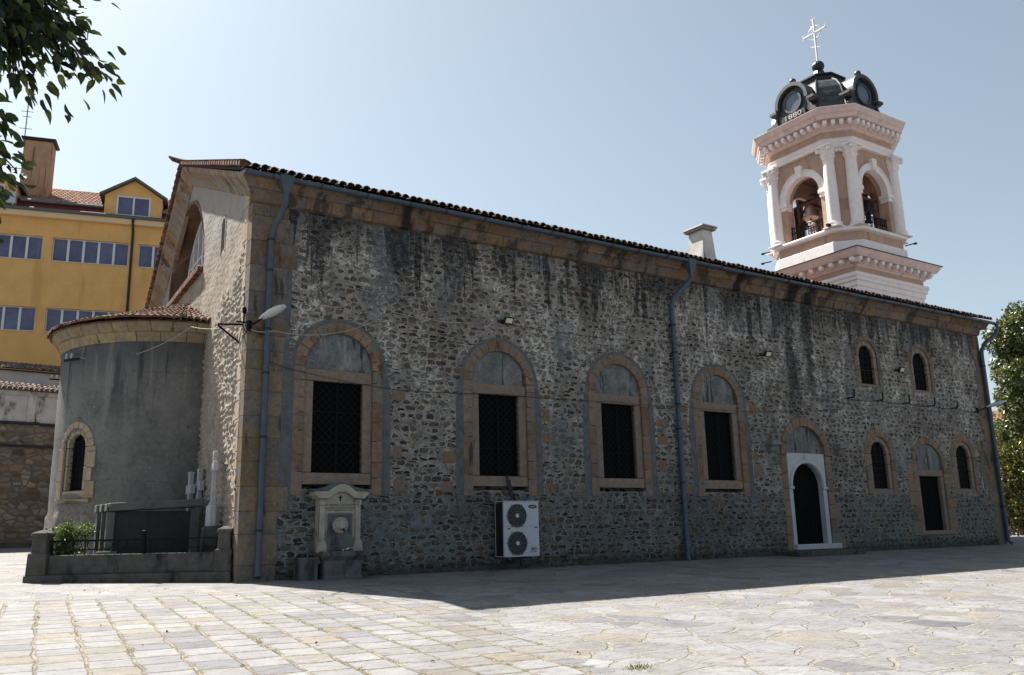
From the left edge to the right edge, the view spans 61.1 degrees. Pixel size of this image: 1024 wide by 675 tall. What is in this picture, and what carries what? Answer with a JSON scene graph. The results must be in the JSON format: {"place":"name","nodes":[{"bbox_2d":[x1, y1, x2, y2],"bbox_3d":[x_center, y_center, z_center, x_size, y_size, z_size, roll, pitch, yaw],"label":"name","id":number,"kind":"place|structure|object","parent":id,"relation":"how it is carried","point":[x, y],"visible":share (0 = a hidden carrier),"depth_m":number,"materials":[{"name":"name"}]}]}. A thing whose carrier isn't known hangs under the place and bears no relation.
{"place":"outdoors","nodes":[
{"label":"outdoors","id":0,"kind":"place"},
{"bbox_2d":[0,529,1023,674],"bbox_3d":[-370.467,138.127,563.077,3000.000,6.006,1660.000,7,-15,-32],"label":"paving","id":1,"kind":"structure","parent":0,"point":[860,614],"depth_m":11.25,"materials":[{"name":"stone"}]},
{"bbox_2d":[0,542,31,547],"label":"wall kerb","id":2,"kind":"structure","parent":1,"relation":"on","point":[18,545],"depth_m":33.24,"materials":[{"name":"stone"}]},
{"bbox_2d":[0,381,58,542],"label":"boundary wall","id":3,"kind":"structure","parent":1,"relation":"on","point":[27,422],"depth_m":34.44,"materials":[{"name":"stone"}]},
{"bbox_2d":[0,361,60,391],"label":"outbuilding","id":4,"kind":"structure","parent":1,"relation":"on","point":[25,375],"depth_m":37.03,"materials":[{"name":"tile"}]},
{"bbox_2d":[0,0,125,243],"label":"leafy tree","id":5,"kind":"object","parent":1,"relation":"on","point":[29,27],"visible":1,"depth_m":4.27,"materials":[{"name":"green plant"}]},
{"bbox_2d":[0,105,169,372],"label":"yellow building","id":6,"kind":"structure","parent":1,"relation":"on","point":[68,255],"depth_m":44.98,"materials":[{"name":"paint"}]},
{"bbox_2d":[1,190,16,204],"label":"air conditioner","id":7,"kind":"object","parent":6,"relation":"on","point":[10,200],"visible":0.6,"depth_m":44.15,"materials":[{"name":"white paint"}]},
{"bbox_2d":[0,306,35,330],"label":"window","id":8,"kind":"structure","parent":6,"relation":"in","point":[14,318],"depth_m":43.55,"materials":[{"name":"blue glass"}]},
{"bbox_2d":[0,234,42,259],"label":"window","id":9,"kind":"structure","parent":6,"relation":"in","point":[14,246],"depth_m":44.31,"materials":[{"name":"glass"}]},
{"bbox_2d":[44,308,122,331],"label":"window","id":10,"kind":"structure","parent":6,"relation":"in","point":[54,317],"depth_m":44.30,"materials":[{"name":"blue glass"}]},
{"bbox_2d":[51,238,128,265],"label":"window","id":11,"kind":"structure","parent":6,"relation":"in","point":[64,250],"depth_m":45.34,"materials":[{"name":"blue glass"}]},
{"bbox_2d":[137,245,158,267],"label":"window","id":12,"kind":"structure","parent":6,"relation":"in","point":[147,254],"depth_m":46.24,"materials":[{"name":"blue glass"}]},
{"bbox_2d":[22,526,232,582],"bbox_3d":[-7.705,4.660,18.411,4.140,1.200,2.100,-1,-13,0],"label":"grave enclosure","id":13,"kind":"object","parent":1,"relation":"on","point":[45,563],"visible":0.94,"depth_m":17.47,"materials":[{"name":"stone"}]},
{"bbox_2d":[46,518,96,554],"bbox_3d":[-9.356,4.321,18.252,1.032,1.046,0.824,2,-13,-13],"label":"leafy shrub","id":14,"kind":"object","parent":13,"relation":"on","point":[63,532],"visible":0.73,"depth_m":18.19,"materials":[{"name":"green plant"}]},
{"bbox_2d":[93,499,203,553],"bbox_3d":[-8.091,4.268,19.205,2.250,1.352,1.240,7,-15,-34],"label":"table tomb","id":15,"kind":"object","parent":13,"relation":"on","point":[127,520],"visible":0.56,"depth_m":18.97,"materials":[{"name":"grey stone"}]},
{"bbox_2d":[185,472,194,510],"bbox_3d":[-7.638,4.376,20.483,0.170,2.380,0.540,6,-15,-30],"label":"grave cross","id":16,"kind":"object","parent":15,"relation":"on","point":[190,489],"visible":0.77,"depth_m":20.59,"materials":[{"name":"stone"}]},
{"bbox_2d":[200,451,220,551],"bbox_3d":[-6.431,3.756,18.618,0.400,2.620,0.460,5,-14,-25],"label":"grave monument","id":17,"kind":"object","parent":13,"relation":"on","point":[211,527],"visible":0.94,"depth_m":18.49,"materials":[{"name":"stone"}]},
{"bbox_2d":[195,468,204,551],"bbox_3d":[-7.375,4.309,20.345,0.170,2.440,0.540,6,-15,-30],"label":"grave cross","id":18,"kind":"object","parent":1,"relation":"on","point":[199,485],"visible":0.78,"depth_m":20.41,"materials":[{"name":"stone"}]},
{"bbox_2d":[293,483,368,580],"bbox_3d":[-3.723,4.100,18.254,1.560,2.070,0.670,7,-15,-32],"label":"drinking fountain","id":19,"kind":"object","parent":1,"relation":"on","point":[337,516],"visible":1,"depth_m":18.21,"materials":[{"name":"stone"}]},
{"bbox_2d":[43,156,1013,582],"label":"church","id":20,"kind":"structure","parent":1,"relation":"on","point":[771,462],"depth_m":22.08,"materials":[{"name":"stone"}]},
{"bbox_2d":[64,353,79,361],"bbox_3d":[-11.188,0.485,22.051,0.560,0.205,0.086,-8,-14,28],"label":"insulator arm","id":21,"kind":"object","parent":20,"relation":"attached to","point":[72,358],"visible":1,"depth_m":22.03},
{"bbox_2d":[220,215,226,255],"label":"slit window","id":22,"kind":"structure","parent":20,"relation":"in","point":[223,228],"depth_m":21.56,"materials":[{"name":"paint"}]},
{"bbox_2d":[217,307,250,342],"bbox_3d":[-5.870,-0.306,18.523,0.613,0.703,0.577,-11,-16,37],"label":"cable bracket","id":23,"kind":"object","parent":20,"relation":"attached to","point":[240,322],"visible":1,"depth_m":18.54,"materials":[{"name":"black metal"}]},
{"bbox_2d":[74,323,239,358],"bbox_3d":[-8.111,-0.053,20.744,6.502,0.660,1.108,-10,-15,33],"label":"cable","id":24,"kind":"object","parent":23,"relation":"attached to","point":[176,336],"visible":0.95,"depth_m":21.34,"materials":[{"name":"grey rubber"}]},
{"bbox_2d":[246,304,285,330],"bbox_3d":[-5.148,-0.412,18.160,0.995,0.433,0.240,-8,-14,28],"label":"wall lamp","id":25,"kind":"object","parent":20,"relation":"attached to","point":[273,311],"visible":1,"depth_m":18.05,"materials":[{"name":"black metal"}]},
{"bbox_2d":[280,319,390,494],"bbox_3d":[-3.961,1.538,19.355,2.520,3.909,0.518,7,-15,-32],"label":"window","id":26,"kind":"structure","parent":20,"relation":"in","point":[337,425],"depth_m":19.27,"materials":[{"name":"stone"}]},
{"bbox_2d":[246,312,497,334],"bbox_3d":[-2.918,-0.275,20.043,6.344,0.940,0.193,7,-15,-32],"label":"cable","id":27,"kind":"object","parent":20,"relation":"attached to","point":[367,324],"visible":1,"depth_m":19.88,"materials":[{"name":"black rubber"}]},
{"bbox_2d":[456,338,543,495],"bbox_3d":[-0.432,1.965,21.610,2.520,3.909,0.517,7,-15,-32],"label":"window","id":28,"kind":"structure","parent":20,"relation":"in","point":[499,443],"depth_m":21.52,"materials":[{"name":"stone"}]},
{"bbox_2d":[497,316,513,324],"bbox_3d":[-0.156,-0.426,21.945,0.385,0.190,0.228,7,-15,-32],"label":"floodlight","id":29,"kind":"object","parent":20,"relation":"attached to","point":[508,320],"visible":1,"depth_m":21.90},
{"bbox_2d":[494,476,539,568],"bbox_3d":[0.093,4.415,20.745,1.030,2.233,0.558,7,-15,-32],"label":"air conditioner","id":30,"kind":"object","parent":20,"relation":"attached to","point":[516,528],"visible":1,"depth_m":20.48,"materials":[{"name":"white paint"}]},
{"bbox_2d":[269,361,849,411],"bbox_3d":[3.066,1.441,23.630,19.727,0.894,0.193,7,-15,-32],"label":"cable","id":31,"kind":"object","parent":20,"relation":"attached to","point":[537,397],"visible":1,"depth_m":22.05,"materials":[{"name":"black rubber"}]},
{"bbox_2d":[583,352,658,495],"bbox_3d":[2.779,2.353,23.662,2.520,3.909,0.518,7,-15,-32],"label":"window","id":32,"kind":"structure","parent":20,"relation":"in","point":[619,448],"depth_m":23.58,"materials":[{"name":"stone"}]},
{"bbox_2d":[501,323,891,371],"bbox_3d":[6.685,0.443,26.293,16.601,0.183,0.183,7,-15,-32],"label":"cable","id":33,"kind":"object","parent":20,"relation":"attached to","point":[689,346],"visible":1,"depth_m":24.96,"materials":[{"name":"black rubber"}]},
{"bbox_2d":[689,364,754,496],"bbox_3d":[5.998,2.743,25.719,2.520,3.909,0.518,7,-15,-32],"label":"window","id":34,"kind":"structure","parent":20,"relation":"in","point":[725,462],"depth_m":25.65,"materials":[{"name":"stone"}]},
{"bbox_2d":[759,350,771,356],"bbox_3d":[7.933,0.514,27.124,0.385,0.190,0.228,7,-15,-32],"label":"floodlight","id":35,"kind":"object","parent":20,"relation":"attached to","point":[767,353],"visible":1,"depth_m":27.07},
{"bbox_2d":[780,417,845,550],"bbox_3d":[9.367,4.586,27.380,2.742,4.094,0.600,7,-15,-32],"label":"door","id":36,"kind":"structure","parent":20,"relation":"in","point":[810,506],"depth_m":27.35,"materials":[{"name":"stone"}]},
{"bbox_2d":[853,335,882,389],"bbox_3d":[12.201,0.892,30.308,1.480,1.870,0.518,7,-15,-32],"label":"window","id":37,"kind":"structure","parent":20,"relation":"in","point":[866,357],"depth_m":30.25,"materials":[{"name":"stone"}]},
{"bbox_2d":[864,429,899,494],"bbox_3d":[12.361,4.258,29.606,1.720,2.230,0.520,7,-15,-32],"label":"window","id":38,"kind":"structure","parent":20,"relation":"in","point":[880,463],"depth_m":29.54,"materials":[{"name":"stone"}]},
{"bbox_2d":[894,367,904,372],"bbox_3d":[13.799,1.146,30.891,0.385,0.190,0.228,7,-15,-32],"label":"floodlight","id":39,"kind":"object","parent":20,"relation":"attached to","point":[901,369],"visible":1,"depth_m":30.84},
{"bbox_2d":[845,398,981,412],"bbox_3d":[14.639,2.465,31.104,8.303,0.102,0.166,7,-15,-32],"label":"cable","id":40,"kind":"object","parent":20,"relation":"attached to","point":[914,405],"visible":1,"depth_m":30.76,"materials":[{"name":"black rubber"}]},
{"bbox_2d":[908,344,935,395],"bbox_3d":[14.866,1.200,32.014,1.520,1.900,0.519,7,-15,-32],"label":"window","id":41,"kind":"structure","parent":20,"relation":"in","point":[919,361],"depth_m":31.96,"materials":[{"name":"stone"}]},
{"bbox_2d":[908,437,958,534],"bbox_3d":[14.751,5.285,30.951,2.795,3.410,0.530,7,-15,-32],"label":"side door","id":42,"kind":"structure","parent":20,"relation":"in","point":[936,510],"depth_m":30.89,"materials":[{"name":"stone"}]},
{"bbox_2d":[950,434,980,493],"bbox_3d":[16.634,4.731,32.349,1.680,2.200,0.518,7,-15,-32],"label":"window","id":43,"kind":"structure","parent":20,"relation":"in","point":[964,468],"depth_m":32.29,"materials":[{"name":"stone"}]},
{"bbox_2d":[976,400,1004,413],"bbox_3d":[18.303,2.652,33.147,0.995,0.433,0.240,-6,-13,18],"label":"wall lamp","id":44,"kind":"object","parent":20,"relation":"attached to","point":[997,403],"visible":1,"depth_m":33.06,"materials":[{"name":"black metal"}]},
{"bbox_2d":[621,662,651,669],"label":"grass tufts","id":45,"kind":"object","parent":1,"relation":"on","point":[637,666],"visible":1,"depth_m":7.88,"materials":[{"name":"green plant"}]},
{"bbox_2d":[752,15,942,303],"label":"bell tower","id":46,"kind":"structure","parent":1,"relation":"on","point":[826,144],"depth_m":43.40,"materials":[{"name":"paint"}]},
{"bbox_2d":[803,200,818,220],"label":"bell","id":47,"kind":"object","parent":46,"relation":"hanging from","point":[810,214],"visible":0.9,"depth_m":44.49,"materials":[{"name":"brown metal"}]},
{"bbox_2d":[863,196,875,214],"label":"bell","id":48,"kind":"object","parent":46,"relation":"hanging from","point":[868,208],"visible":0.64,"depth_m":44.13,"materials":[{"name":"brown metal"}]},
{"bbox_2d":[992,410,1003,420],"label":"house","id":49,"kind":"structure","parent":1,"relation":"on","point":[996,412],"depth_m":69.62,"materials":[{"name":"orange brick"}]},
{"bbox_2d":[980,300,1023,527],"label":"tall tree","id":50,"kind":"object","parent":1,"relation":"on","point":[1008,349],"visible":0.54,"depth_m":49.44,"materials":[{"name":"green plant"}]},
{"bbox_2d":[992,407,1019,441],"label":"tree","id":51,"kind":"object","parent":1,"relation":"on","point":[998,418],"visible":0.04,"depth_m":55.66,"materials":[{"name":"green plant"}]},
{"bbox_2d":[997,434,1023,533],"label":"evergreen bush","id":52,"kind":"object","parent":1,"relation":"on","point":[1011,464],"visible":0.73,"depth_m":43.56,"materials":[{"name":"green plant"}]},
{"bbox_2d":[1009,530,1023,536],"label":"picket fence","id":53,"kind":"object","parent":1,"relation":"on","point":[1018,534],"visible":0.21,"depth_m":40.25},
{"bbox_2d":[0,0,1023,410],"label":"sky","id":54,"kind":"structure","parent":0,"point":[638,121],"materials":[{"name":"blue"}]},
{"bbox_2d":[37,559,987,665],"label":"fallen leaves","id":55,"kind":"object","parent":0,"point":[494,606],"visible":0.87,"depth_m":13.98,"materials":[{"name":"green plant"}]}
]}

